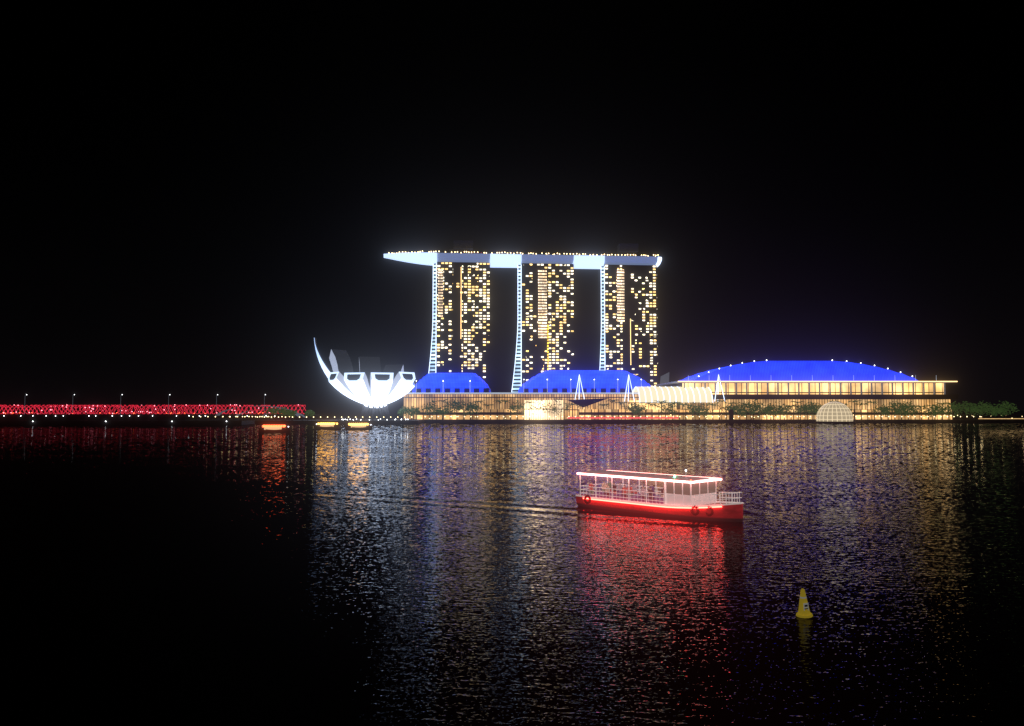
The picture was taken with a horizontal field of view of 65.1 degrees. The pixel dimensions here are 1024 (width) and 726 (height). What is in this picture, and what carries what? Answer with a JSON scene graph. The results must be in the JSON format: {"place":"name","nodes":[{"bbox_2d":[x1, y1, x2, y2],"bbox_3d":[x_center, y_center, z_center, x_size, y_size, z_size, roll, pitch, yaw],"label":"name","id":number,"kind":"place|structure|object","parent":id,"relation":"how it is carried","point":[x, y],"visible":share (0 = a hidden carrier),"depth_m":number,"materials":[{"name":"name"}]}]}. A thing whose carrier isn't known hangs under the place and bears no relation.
{"place":"outdoors","nodes":[
{"label":"outdoors","id":0,"kind":"place"},
{"bbox_2d":[0,411,1023,725],"bbox_3d":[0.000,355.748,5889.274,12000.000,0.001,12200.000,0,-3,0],"label":"water","id":1,"kind":"structure","parent":0,"point":[312,575],"depth_m":52.75,"materials":[{"name":"black liquid"}]},
{"bbox_2d":[0,404,305,419],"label":"bridge","id":2,"kind":"structure","parent":1,"relation":"on","point":[116,406],"depth_m":826.98,"materials":[{"name":"red metal"}]},
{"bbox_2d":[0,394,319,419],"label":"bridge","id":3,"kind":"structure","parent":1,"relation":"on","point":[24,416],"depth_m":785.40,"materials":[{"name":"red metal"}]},
{"bbox_2d":[259,425,289,431],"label":"boat","id":4,"kind":"object","parent":1,"relation":"on","point":[273,428],"visible":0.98,"depth_m":396.80,"materials":[{"name":"brown"}]},
{"bbox_2d":[315,422,338,428],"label":"boat","id":5,"kind":"object","parent":1,"relation":"on","point":[323,425],"visible":0.98,"depth_m":466.65,"materials":[{"name":"yellow"}]},
{"bbox_2d":[345,423,371,429],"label":"boat","id":6,"kind":"object","parent":1,"relation":"on","point":[357,426],"visible":0.94,"depth_m":448.55,"materials":[{"name":"yellow"}]},
{"bbox_2d":[0,409,733,424],"bbox_3d":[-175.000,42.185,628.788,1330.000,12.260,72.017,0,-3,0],"label":"floating platforms","id":7,"kind":"object","parent":1,"relation":"on","point":[139,422],"visible":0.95,"depth_m":593.49,"materials":[{"name":"grey concrete"}]},
{"bbox_2d":[575,470,742,521],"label":"river ferry","id":8,"kind":"object","parent":1,"relation":"on","point":[689,497],"visible":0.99,"depth_m":83.35,"materials":[{"name":"painted metal"},{"name":"glass"},{"name":"glowing lights"}]},
{"bbox_2d":[795,586,813,618],"bbox_3d":[15.552,12.891,42.768,0.897,1.969,0.920,-5,1,-8],"label":"marker buoy","id":9,"kind":"object","parent":1,"relation":"on","point":[803,612],"visible":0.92,"depth_m":42.58,"materials":[{"name":"yellow plastic"}]},
{"bbox_2d":[814,402,854,423],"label":"glass dome","id":10,"kind":"structure","parent":1,"relation":"on","point":[835,412],"depth_m":656.10,"materials":[{"name":"grey glass"}]},
{"bbox_2d":[384,249,661,268],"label":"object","id":11,"kind":"structure","parent":0,"point":[579,261],"depth_m":917.97,"materials":[{"name":"grey"}]},
{"bbox_2d":[228,414,1023,423],"bbox_3d":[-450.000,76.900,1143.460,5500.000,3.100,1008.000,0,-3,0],"label":"waterfront promenade","id":12,"kind":"structure","parent":0,"point":[954,419],"depth_m":688.29,"materials":[{"name":"grey concrete"}]},
{"bbox_2d":[186,406,328,419],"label":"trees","id":13,"kind":"object","parent":12,"relation":"on","point":[296,414],"visible":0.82,"depth_m":737.60,"materials":[{"name":"green"}]},
{"bbox_2d":[314,338,415,421],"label":"museum building","id":14,"kind":"structure","parent":12,"relation":"on","point":[370,385],"depth_m":646.92,"materials":[{"name":"white"}]},
{"bbox_2d":[428,240,489,387],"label":"hotel tower","id":15,"kind":"structure","parent":12,"relation":"on","point":[461,310],"depth_m":904.50,"materials":[{"name":"black glass"}]},
{"bbox_2d":[511,263,573,391],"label":"hotel tower","id":16,"kind":"structure","parent":12,"relation":"on","point":[545,331],"depth_m":912.71,"materials":[{"name":"black glass"}]},
{"bbox_2d":[404,370,724,419],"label":"shopping mall","id":17,"kind":"structure","parent":12,"relation":"on","point":[586,388],"depth_m":741.13,"materials":[{"name":"blue concrete"}]},
{"bbox_2d":[222,415,1023,419],"bbox_3d":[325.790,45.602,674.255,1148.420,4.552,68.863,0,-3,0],"label":"promenade lamps","id":18,"kind":"object","parent":12,"relation":"on","point":[647,416],"visible":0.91,"depth_m":687.94,"materials":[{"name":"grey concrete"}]},
{"bbox_2d":[595,243,657,386],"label":"hotel tower","id":19,"kind":"structure","parent":12,"relation":"on","point":[627,322],"depth_m":921.47,"materials":[{"name":"black glass"}]},
{"bbox_2d":[266,398,1019,419],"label":"trees","id":20,"kind":"object","parent":12,"relation":"on","point":[904,407],"visible":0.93,"depth_m":698.03,"materials":[{"name":"green plant"}]},
{"bbox_2d":[660,372,668,386],"bbox_3d":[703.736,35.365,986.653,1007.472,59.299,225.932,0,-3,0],"label":"background buildings","id":21,"kind":"structure","parent":12,"relation":"on","point":[664,378],"depth_m":1100.64,"materials":[{"name":"grey"}]},
{"bbox_2d":[656,360,958,418],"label":"convention center","id":22,"kind":"structure","parent":12,"relation":"on","point":[766,382],"depth_m":719.79,"materials":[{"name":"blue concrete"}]}
]}

